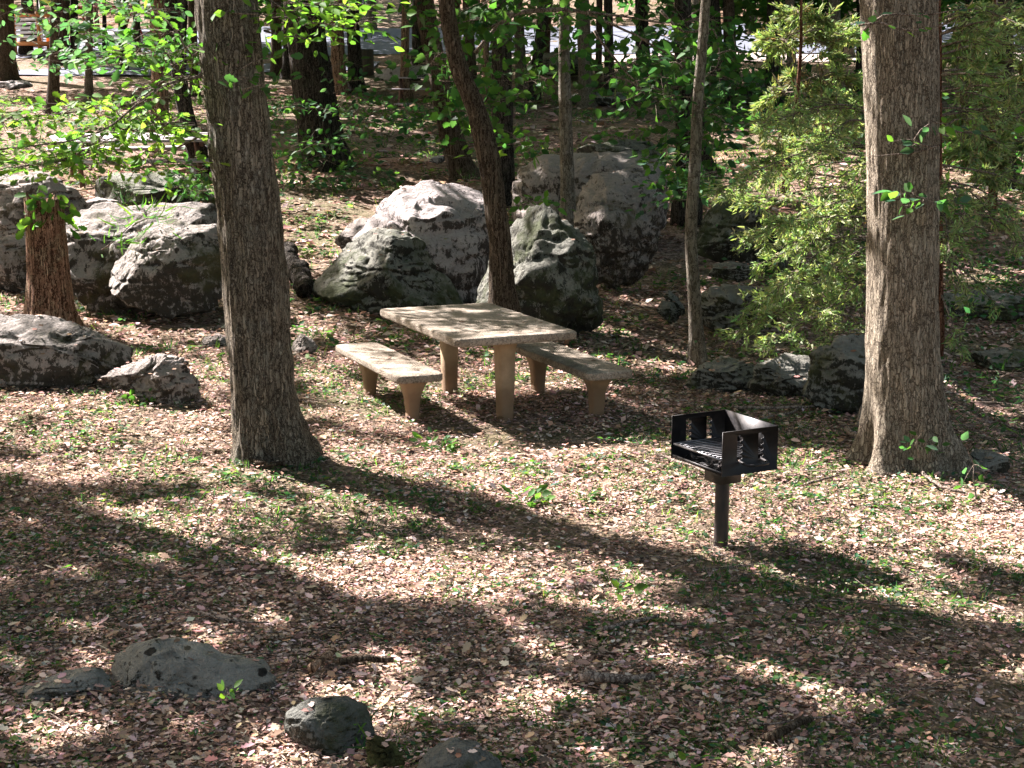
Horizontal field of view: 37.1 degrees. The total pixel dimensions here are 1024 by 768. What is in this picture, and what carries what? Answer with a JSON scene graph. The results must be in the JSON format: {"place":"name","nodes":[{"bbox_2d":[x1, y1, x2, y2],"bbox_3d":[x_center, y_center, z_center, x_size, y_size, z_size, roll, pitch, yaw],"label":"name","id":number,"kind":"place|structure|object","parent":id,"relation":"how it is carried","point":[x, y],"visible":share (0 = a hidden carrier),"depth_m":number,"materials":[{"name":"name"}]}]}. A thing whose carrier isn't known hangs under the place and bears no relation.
{"place":"outdoors","nodes":[
{"label":"outdoors","id":0,"kind":"place"},
{"bbox_2d":[18,61,379,75],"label":"driveway","id":1,"kind":"structure","parent":0,"point":[109,72],"depth_m":53.25,"materials":[{"name":"grey concrete"}]},
{"bbox_2d":[361,49,373,75],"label":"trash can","id":2,"kind":"object","parent":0,"point":[369,69],"visible":0.38,"depth_m":52.21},
{"bbox_2d":[0,0,1023,767],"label":"ground","id":3,"kind":"structure","parent":0,"point":[412,174],"depth_m":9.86,"materials":[{"name":"brown plant"}]},
{"bbox_2d":[0,0,20,80],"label":"tree","id":4,"kind":"object","parent":3,"relation":"on","point":[9,69],"visible":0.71,"depth_m":49.95,"materials":[{"name":"brown plant"}]},
{"bbox_2d":[0,235,25,292],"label":"boulder","id":5,"kind":"object","parent":3,"relation":"on","point":[13,264],"visible":0.52,"depth_m":18.82,"materials":[{"name":"stone"}]},
{"bbox_2d":[0,80,32,89],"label":"rock","id":6,"kind":"object","parent":3,"relation":"on","point":[13,85],"visible":0.98,"depth_m":46.00,"materials":[{"name":"stone"}]},
{"bbox_2d":[17,0,33,54],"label":"tree","id":7,"kind":"object","parent":3,"relation":"on","point":[23,50],"visible":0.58,"depth_m":61.30,"materials":[{"name":"brown plant"}]},
{"bbox_2d":[0,171,87,237],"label":"boulder","id":8,"kind":"object","parent":3,"relation":"on","point":[11,210],"visible":0.5,"depth_m":21.40,"materials":[{"name":"stone"}]},
{"bbox_2d":[14,11,79,54],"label":"timber deck","id":9,"kind":"structure","parent":3,"relation":"on","point":[39,41],"depth_m":61.08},
{"bbox_2d":[43,0,61,113],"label":"tree","id":10,"kind":"object","parent":3,"relation":"on","point":[53,84],"visible":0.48,"depth_m":39.92,"materials":[{"name":"brown plant"}]},
{"bbox_2d":[23,192,84,325],"bbox_3d":[-4.729,-1.113,15.725,0.827,1.761,0.772,-7,13,-32],"label":"tree snag","id":11,"kind":"object","parent":3,"relation":"on","point":[49,290],"visible":0.69,"depth_m":15.57,"materials":[{"name":"brown wood"}]},
{"bbox_2d":[14,185,86,239],"bbox_3d":[-4.720,-1.743,15.536,0.818,0.548,0.505,0,11,0],"label":"oak sprig","id":12,"kind":"object","parent":11,"relation":"attached to","point":[22,224],"visible":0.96,"depth_m":15.47,"materials":[{"name":"green plant"}]},
{"bbox_2d":[13,667,111,702],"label":"boulder","id":13,"kind":"object","parent":3,"relation":"on","point":[80,679],"visible":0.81,"depth_m":6.62,"materials":[{"name":"stone"}]},
{"bbox_2d":[60,0,69,65],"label":"tree","id":14,"kind":"object","parent":3,"relation":"on","point":[66,16],"visible":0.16,"depth_m":57.14,"materials":[{"name":"brown plant"}]},
{"bbox_2d":[0,314,133,390],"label":"boulder","id":15,"kind":"object","parent":3,"relation":"on","point":[64,361],"visible":0.89,"depth_m":12.80,"materials":[{"name":"stone"}]},
{"bbox_2d":[70,0,79,58],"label":"tree","id":16,"kind":"object","parent":3,"relation":"on","point":[74,15],"visible":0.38,"depth_m":57.44,"materials":[{"name":"brown plant"}]},
{"bbox_2d":[82,0,93,105],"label":"tree","id":17,"kind":"object","parent":3,"relation":"on","point":[88,88],"visible":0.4,"depth_m":41.36,"materials":[{"name":"brown plant"}]},
{"bbox_2d":[0,0,192,132],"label":"tree","id":18,"kind":"object","parent":3,"relation":"on","point":[155,6],"visible":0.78,"depth_m":25.74,"materials":[{"name":"green plant"}]},
{"bbox_2d":[46,132,208,187],"bbox_3d":[-6.967,-4.144,28.257,3.000,0.985,1.604,-5,12,-24],"label":"wooden picnic table","id":19,"kind":"object","parent":3,"relation":"on","point":[197,142],"visible":0.27,"depth_m":28.13,"materials":[{"name":"grey wood"}]},
{"bbox_2d":[66,201,218,316],"bbox_3d":[-4.223,-1.400,17.391,2.041,1.340,1.200,0,11,0],"label":"boulder","id":20,"kind":"object","parent":3,"relation":"on","point":[91,267],"visible":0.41,"depth_m":17.09,"materials":[{"name":"stone"}]},
{"bbox_2d":[74,0,214,201],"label":"tree","id":21,"kind":"object","parent":3,"relation":"on","point":[183,104],"visible":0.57,"depth_m":23.51,"materials":[{"name":"green plant"}]},
{"bbox_2d":[100,353,200,405],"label":"boulder","id":22,"kind":"object","parent":3,"relation":"on","point":[165,382],"visible":0.98,"depth_m":12.19,"materials":[{"name":"stone"}]},
{"bbox_2d":[95,170,215,206],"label":"boulder","id":23,"kind":"object","parent":3,"relation":"on","point":[150,183],"visible":0.33,"depth_m":23.66,"materials":[{"name":"stone"}]},
{"bbox_2d":[109,224,221,318],"bbox_3d":[-3.741,-1.227,16.528,1.316,1.003,0.618,0,11,0],"label":"boulder","id":24,"kind":"object","parent":3,"relation":"on","point":[173,276],"visible":0.91,"depth_m":16.36,"materials":[{"name":"stone"}]},
{"bbox_2d":[89,192,200,256],"bbox_3d":[-3.915,-1.711,16.282,1.254,0.709,0.745,0,11,0],"label":"vine","id":25,"kind":"object","parent":24,"relation":"on","point":[154,216],"visible":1,"depth_m":16.26,"materials":[{"name":"green plant"}]},
{"bbox_2d":[108,637,276,701],"bbox_3d":[-1.436,1.286,6.771,0.781,0.268,0.359,0,11,0],"label":"boulder","id":26,"kind":"object","parent":3,"relation":"on","point":[168,663],"visible":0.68,"depth_m":6.70,"materials":[{"name":"stone"}]},
{"bbox_2d":[188,0,201,96],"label":"tree","id":27,"kind":"object","parent":3,"relation":"on","point":[191,9],"visible":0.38,"depth_m":44.26,"materials":[{"name":"brown plant"}]},
{"bbox_2d":[0,0,416,470],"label":"oak tree","id":28,"kind":"object","parent":3,"relation":"on","point":[269,423],"visible":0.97,"depth_m":10.37,"materials":[{"name":"green plant"}]},
{"bbox_2d":[202,334,226,347],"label":"boulder","id":29,"kind":"object","parent":3,"relation":"on","point":[212,340],"visible":0.81,"depth_m":15.08,"materials":[{"name":"stone"}]},
{"bbox_2d":[269,0,281,77],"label":"tree","id":30,"kind":"object","parent":3,"relation":"on","point":[277,66],"visible":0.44,"depth_m":52.01,"materials":[{"name":"brown plant"}]},
{"bbox_2d":[280,13,290,79],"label":"tree","id":31,"kind":"object","parent":3,"relation":"on","point":[285,71],"visible":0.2,"depth_m":51.33,"materials":[{"name":"brown plant"}]},
{"bbox_2d":[284,241,314,298],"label":"rock","id":32,"kind":"object","parent":3,"relation":"on","point":[301,279],"visible":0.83,"depth_m":19.02,"materials":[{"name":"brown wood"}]},
{"bbox_2d":[291,333,320,354],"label":"boulder","id":33,"kind":"object","parent":3,"relation":"on","point":[302,343],"visible":0.84,"depth_m":14.72,"materials":[{"name":"stone"}]},
{"bbox_2d":[307,647,336,672],"bbox_3d":[-0.869,1.268,6.998,0.047,0.057,0.206,5,12,24],"label":"fallen stick","id":34,"kind":"object","parent":3,"relation":"on","point":[314,665],"visible":1,"depth_m":6.96,"materials":[{"name":"wood"}]},
{"bbox_2d":[284,695,374,757],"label":"boulder","id":35,"kind":"object","parent":3,"relation":"on","point":[327,726],"visible":0.87,"depth_m":6.14,"materials":[{"name":"grey stone"}]},
{"bbox_2d":[271,128,405,192],"bbox_3d":[-3.297,-3.810,26.951,3.477,1.653,2.635,0,11,0],"label":"shrub","id":36,"kind":"object","parent":3,"relation":"on","point":[307,149],"visible":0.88,"depth_m":26.75,"materials":[{"name":"green plant"}]},
{"bbox_2d":[329,0,349,94],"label":"tree","id":37,"kind":"object","parent":3,"relation":"on","point":[337,52],"visible":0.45,"depth_m":44.91,"materials":[{"name":"beige plant"}]},
{"bbox_2d":[334,218,368,248],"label":"boulder","id":38,"kind":"object","parent":3,"relation":"on","point":[346,235],"visible":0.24,"depth_m":19.91,"materials":[{"name":"stone"}]},
{"bbox_2d":[346,0,366,92],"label":"tree","id":39,"kind":"object","parent":3,"relation":"on","point":[354,54],"visible":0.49,"depth_m":45.30,"materials":[{"name":"brown plant"}]},
{"bbox_2d":[265,0,463,171],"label":"tree","id":40,"kind":"object","parent":3,"relation":"on","point":[313,103],"visible":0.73,"depth_m":28.38,"materials":[{"name":"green plant"}]},
{"bbox_2d":[339,654,393,665],"bbox_3d":[-0.671,1.267,7.016,0.252,0.049,0.037,-2,11,-10],"label":"fallen stick","id":41,"kind":"object","parent":3,"relation":"on","point":[360,658],"visible":1,"depth_m":7.00,"materials":[{"name":"wood"}]},
{"bbox_2d":[347,704,410,749],"bbox_3d":[-0.530,1.435,6.193,0.417,0.199,0.304,-8,13,-36],"label":"weed","id":42,"kind":"object","parent":3,"relation":"on","point":[363,731],"visible":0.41,"depth_m":6.16,"materials":[{"name":"green plant"}]},
{"bbox_2d":[365,735,405,767],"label":"boulder","id":43,"kind":"object","parent":3,"relation":"on","point":[379,754],"visible":1,"depth_m":5.80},
{"bbox_2d":[312,227,463,315],"bbox_3d":[-1.457,-1.294,17.852,1.805,1.037,1.079,0,11,0],"label":"boulder","id":44,"kind":"object","parent":3,"relation":"on","point":[362,274],"visible":0.77,"depth_m":17.67,"materials":[{"name":"stone"}]},
{"bbox_2d":[336,342,442,421],"bbox_3d":[-1.044,0.069,12.715,0.398,0.582,1.708,-5,12,-23],"label":"picnic bench","id":45,"kind":"object","parent":3,"relation":"on","point":[411,380],"visible":0.98,"depth_m":12.34,"materials":[{"name":"concrete"}]},
{"bbox_2d":[374,65,428,80],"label":"rock","id":46,"kind":"object","parent":3,"relation":"on","point":[388,73],"visible":0.28,"depth_m":48.74,"materials":[{"name":"stone"}]},
{"bbox_2d":[398,0,413,99],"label":"tree","id":47,"kind":"object","parent":3,"relation":"on","point":[408,94],"visible":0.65,"depth_m":43.90,"materials":[{"name":"beige plant"}]},
{"bbox_2d":[351,180,488,303],"bbox_3d":[-1.058,-1.663,18.394,1.893,1.561,1.080,0,11,0],"label":"boulder","id":48,"kind":"object","parent":3,"relation":"on","point":[455,217],"visible":0.45,"depth_m":18.17,"materials":[{"name":"stone"}]},
{"bbox_2d":[409,426,465,452],"bbox_3d":[-0.552,0.426,11.291,0.409,0.170,0.323,6,12,28],"label":"weed","id":49,"kind":"object","parent":3,"relation":"on","point":[426,445],"visible":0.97,"depth_m":11.28,"materials":[{"name":"green plant"}]},
{"bbox_2d":[417,737,502,767],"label":"boulder","id":50,"kind":"object","parent":3,"relation":"on","point":[438,755],"visible":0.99,"depth_m":5.85,"materials":[{"name":"grey stone"}]},
{"bbox_2d":[386,0,548,181],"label":"tree","id":51,"kind":"object","parent":3,"relation":"on","point":[451,150],"visible":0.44,"depth_m":28.04,"materials":[{"name":"brown plant"}]},
{"bbox_2d":[462,0,478,89],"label":"tree","id":52,"kind":"object","parent":3,"relation":"on","point":[470,61],"visible":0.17,"depth_m":43.47,"materials":[{"name":"brown plant"}]},
{"bbox_2d":[380,303,576,422],"bbox_3d":[-0.317,-0.049,12.758,1.048,0.998,1.860,-5,12,-23],"label":"picnic table","id":53,"kind":"object","parent":3,"relation":"on","point":[484,324],"visible":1,"depth_m":12.26,"materials":[{"name":"concrete"}]},
{"bbox_2d":[491,0,514,207],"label":"tree","id":54,"kind":"object","parent":3,"relation":"on","point":[508,167],"visible":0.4,"depth_m":25.60,"materials":[{"name":"brown plant"}]},
{"bbox_2d":[0,93,1023,767],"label":"ground cover","id":55,"kind":"object","parent":3,"relation":"on","point":[788,585],"visible":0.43,"depth_m":9.11,"materials":[{"name":"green plant"}]},
{"bbox_2d":[0,338,1023,767],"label":"twig debris","id":56,"kind":"object","parent":3,"relation":"on","point":[714,602],"visible":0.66,"depth_m":7.90,"materials":[{"name":"brown wood"}]},
{"bbox_2d":[513,0,527,98],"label":"tree","id":57,"kind":"object","parent":3,"relation":"on","point":[521,63],"visible":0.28,"depth_m":44.44,"materials":[{"name":"brown wood"}]},
{"bbox_2d":[495,484,555,508],"bbox_3d":[0.078,0.742,9.722,0.410,0.223,0.330,0,11,0],"label":"weed","id":58,"kind":"object","parent":3,"relation":"on","point":[543,489],"visible":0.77,"depth_m":9.69,"materials":[{"name":"green plant"}]},
{"bbox_2d":[525,3,549,100],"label":"tree","id":59,"kind":"object","parent":3,"relation":"on","point":[540,43],"visible":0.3,"depth_m":43.66,"materials":[{"name":"brown plant"}]},
{"bbox_2d":[476,203,603,334],"bbox_3d":[0.288,-1.201,16.518,1.439,1.492,0.966,0,11,0],"label":"boulder","id":60,"kind":"object","parent":3,"relation":"on","point":[556,275],"visible":0.64,"depth_m":16.28,"materials":[{"name":"stone"}]},
{"bbox_2d":[384,0,712,312],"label":"tree","id":61,"kind":"object","parent":3,"relation":"on","point":[465,98],"visible":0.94,"depth_m":15.47,"materials":[{"name":"brown plant"}]},
{"bbox_2d":[528,51,594,75],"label":"rock","id":62,"kind":"object","parent":3,"relation":"on","point":[546,56],"visible":0.34,"depth_m":51.00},
{"bbox_2d":[450,0,697,226],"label":"tree","id":63,"kind":"object","parent":3,"relation":"on","point":[567,203],"visible":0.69,"depth_m":20.68,"materials":[{"name":"green plant"}]},
{"bbox_2d":[516,341,631,417],"bbox_3d":[0.430,0.082,12.914,0.414,0.682,1.826,-5,12,-23],"label":"picnic bench","id":64,"kind":"object","parent":3,"relation":"on","point":[598,375],"visible":0.92,"depth_m":12.48,"materials":[{"name":"concrete"}]},
{"bbox_2d":[576,0,599,107],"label":"tree","id":65,"kind":"object","parent":3,"relation":"on","point":[584,93],"visible":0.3,"depth_m":41.23,"materials":[{"name":"brown plant"}]},
{"bbox_2d":[511,150,668,229],"bbox_3d":[1.157,-2.740,22.661,2.358,1.435,1.645,0,11,0],"label":"boulder","id":66,"kind":"object","parent":3,"relation":"on","point":[539,180],"visible":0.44,"depth_m":22.15,"materials":[{"name":"stone"}]},
{"bbox_2d":[576,139,663,157],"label":"boulder","id":67,"kind":"object","parent":66,"relation":"on","point":[631,145],"visible":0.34,"depth_m":22.96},
{"bbox_2d":[594,0,602,91],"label":"tree","id":68,"kind":"object","parent":3,"relation":"on","point":[599,3],"visible":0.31,"depth_m":45.20,"materials":[{"name":"brown plant"}]},
{"bbox_2d":[571,92,646,105],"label":"rock","id":69,"kind":"object","parent":3,"relation":"on","point":[608,101],"visible":0.46,"depth_m":41.35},
{"bbox_2d":[603,0,616,91],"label":"tree","id":70,"kind":"object","parent":3,"relation":"on","point":[607,5],"visible":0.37,"depth_m":43.50,"materials":[{"name":"brown plant"}]},
{"bbox_2d":[578,670,655,683],"bbox_3d":[0.466,1.296,6.748,0.342,0.065,0.057,-1,11,-4],"label":"log","id":71,"kind":"object","parent":3,"relation":"on","point":[593,676],"visible":0.99,"depth_m":6.73,"materials":[{"name":"brown wood"}]},
{"bbox_2d":[573,169,663,290],"bbox_3d":[1.376,-1.949,19.451,1.175,1.552,0.816,0,11,0],"label":"boulder","id":72,"kind":"object","parent":3,"relation":"on","point":[624,244],"visible":0.88,"depth_m":19.28,"materials":[{"name":"stone"}]},
{"bbox_2d":[610,580,648,600],"bbox_3d":[0.605,1.054,7.744,0.196,0.129,0.144,4,12,22],"label":"seedling","id":73,"kind":"object","parent":3,"relation":"on","point":[639,588],"visible":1,"depth_m":7.72,"materials":[{"name":"green plant"}]},
{"bbox_2d":[601,614,659,630],"bbox_3d":[0.583,1.165,7.476,0.363,0.032,0.025,-8,14,-36],"label":"fallen stick","id":74,"kind":"object","parent":3,"relation":"on","point":[622,623],"visible":1,"depth_m":7.46,"materials":[{"name":"brown wood"}]},
{"bbox_2d":[632,0,655,91],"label":"tree","id":75,"kind":"object","parent":3,"relation":"on","point":[644,24],"visible":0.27,"depth_m":45.84,"materials":[{"name":"green plant"}]},
{"bbox_2d":[577,0,750,226],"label":"tree","id":76,"kind":"object","parent":3,"relation":"on","point":[677,213],"visible":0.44,"depth_m":23.25,"materials":[{"name":"green plant"}]},
{"bbox_2d":[656,300,678,323],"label":"boulder","id":77,"kind":"object","parent":3,"relation":"on","point":[666,310],"visible":1,"depth_m":17.38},
{"bbox_2d":[569,0,770,367],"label":"tree","id":78,"kind":"object","parent":3,"relation":"on","point":[693,184],"visible":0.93,"depth_m":15.78,"materials":[{"name":"green plant"}]},
{"bbox_2d":[682,356,753,394],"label":"boulder","id":79,"kind":"object","parent":3,"relation":"on","point":[727,375],"visible":0.84,"depth_m":13.67,"materials":[{"name":"stone"}]},
{"bbox_2d":[707,0,729,104],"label":"tree","id":80,"kind":"object","parent":3,"relation":"on","point":[715,4],"visible":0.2,"depth_m":42.18,"materials":[{"name":"brown plant"}]},
{"bbox_2d":[671,409,777,547],"bbox_3d":[1.215,0.724,8.822,0.381,1.047,0.684,-6,12,-27],"label":"barbecue grill","id":81,"kind":"object","parent":3,"relation":"on","point":[734,447],"visible":0.91,"depth_m":8.77,"materials":[{"name":"black paint"}]},
{"bbox_2d":[723,0,737,104],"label":"tree","id":82,"kind":"object","parent":3,"relation":"on","point":[729,10],"visible":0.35,"depth_m":42.24,"materials":[{"name":"brown plant"}]},
{"bbox_2d":[708,261,755,281],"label":"boulder","id":83,"kind":"object","parent":3,"relation":"on","point":[733,273],"visible":0.98,"depth_m":17.92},
{"bbox_2d":[701,284,776,335],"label":"boulder","id":84,"kind":"object","parent":3,"relation":"on","point":[720,303],"visible":0.56,"depth_m":16.96,"materials":[{"name":"stone"}]},
{"bbox_2d":[697,197,786,274],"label":"boulder","id":85,"kind":"object","parent":3,"relation":"on","point":[715,243],"visible":0.51,"depth_m":18.72,"materials":[{"name":"stone"}]},
{"bbox_2d":[731,404,814,409],"bbox_3d":[2.241,0.188,12.530,0.863,0.045,0.160,-1,11,-4],"label":"fallen stick","id":86,"kind":"object","parent":3,"relation":"on","point":[765,407],"visible":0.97,"depth_m":12.48,"materials":[{"name":"brown wood"}]},
{"bbox_2d":[764,0,783,106],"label":"tree","id":87,"kind":"object","parent":3,"relation":"on","point":[771,9],"visible":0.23,"depth_m":41.77,"materials":[{"name":"green plant"}]},
{"bbox_2d":[747,353,809,398],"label":"boulder","id":88,"kind":"object","parent":3,"relation":"on","point":[765,378],"visible":0.72,"depth_m":13.31,"materials":[{"name":"stone"}]},
{"bbox_2d":[764,715,813,741],"bbox_3d":[1.142,1.403,6.231,0.305,0.059,0.061,-9,14,-41],"label":"fallen stick","id":89,"kind":"object","parent":3,"relation":"on","point":[780,732],"visible":1,"depth_m":6.18,"materials":[{"name":"wood"}]},
{"bbox_2d":[785,0,799,106],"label":"tree","id":90,"kind":"object","parent":3,"relation":"on","point":[789,3],"visible":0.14,"depth_m":38.67,"materials":[{"name":"green plant"}]},
{"bbox_2d":[747,0,864,193],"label":"cedar tree","id":91,"kind":"object","parent":3,"relation":"on","point":[806,27],"visible":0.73,"depth_m":26.86,"materials":[{"name":"green plant"}]},
{"bbox_2d":[619,29,1023,239],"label":"undergrowth foliage","id":92,"kind":"object","parent":3,"relation":"on","point":[756,90],"visible":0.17,"depth_m":34.56,"materials":[{"name":"green plant"}]},
{"bbox_2d":[635,165,1023,459],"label":"shade brush foliage","id":93,"kind":"object","parent":3,"relation":"on","point":[967,310],"visible":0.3,"depth_m":16.68,"materials":[{"name":"green plant"}]},
{"bbox_2d":[802,334,865,413],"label":"boulder","id":94,"kind":"object","parent":3,"relation":"on","point":[836,376],"visible":0.62,"depth_m":12.46,"materials":[{"name":"stone"}]},
{"bbox_2d":[827,0,846,105],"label":"tree","id":95,"kind":"object","parent":3,"relation":"on","point":[834,4],"visible":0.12,"depth_m":39.53,"materials":[{"name":"green plant"}]},
{"bbox_2d":[672,0,1023,72],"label":"roadside foliage","id":96,"kind":"object","parent":3,"relation":"on","point":[750,7],"visible":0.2,"depth_m":46.56,"materials":[{"name":"green plant"}]},
{"bbox_2d":[699,0,1023,361],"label":"cedar tree","id":97,"kind":"object","parent":3,"relation":"on","point":[786,225],"visible":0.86,"depth_m":13.95,"materials":[{"name":"green plant"}]},
{"bbox_2d":[837,0,1023,478],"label":"oak tree","id":98,"kind":"object","parent":3,"relation":"on","point":[905,420],"visible":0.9,"depth_m":10.35,"materials":[{"name":"brown plant"}]},
{"bbox_2d":[926,431,1010,502],"bbox_3d":[3.036,0.567,9.847,0.576,0.572,0.427,-5,12,-25],"label":"weed","id":99,"kind":"object","parent":3,"relation":"on","point":[965,436],"visible":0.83,"depth_m":9.86,"materials":[{"name":"green plant"}]},
{"bbox_2d":[942,0,1023,208],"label":"cedar tree","id":100,"kind":"object","parent":3,"relation":"on","point":[993,62],"visible":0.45,"depth_m":20.66,"materials":[{"name":"green plant"}]},
{"bbox_2d":[944,289,1023,319],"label":"boulder","id":101,"kind":"object","parent":3,"relation":"on","point":[1015,301],"visible":0.61,"depth_m":17.97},
{"bbox_2d":[948,348,1023,465],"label":"bush","id":102,"kind":"object","parent":3,"relation":"on","point":[983,437],"visible":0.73,"depth_m":11.23,"materials":[{"name":"green plant"}]},
{"bbox_2d":[970,448,1009,474],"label":"boulder","id":103,"kind":"object","parent":3,"relation":"on","point":[998,463],"visible":0.66,"depth_m":10.78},
{"bbox_2d":[969,347,1023,373],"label":"boulder","id":104,"kind":"object","parent":3,"relation":"on","point":[978,357],"visible":0.74,"depth_m":16.30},
{"bbox_2d":[984,0,1021,191],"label":"tree","id":105,"kind":"object","parent":3,"relation":"on","point":[1010,69],"visible":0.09,"depth_m":27.04,"materials":[{"name":"green plant"}]},
{"bbox_2d":[16,23,1023,57],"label":"road","id":106,"kind":"structure","parent":0,"point":[383,47],"depth_m":66.81,"materials":[{"name":"asphalt"}]},
{"bbox_2d":[476,52,1023,62],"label":"road shoulder","id":107,"kind":"object","parent":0,"point":[809,58],"visible":0.09,"depth_m":60.15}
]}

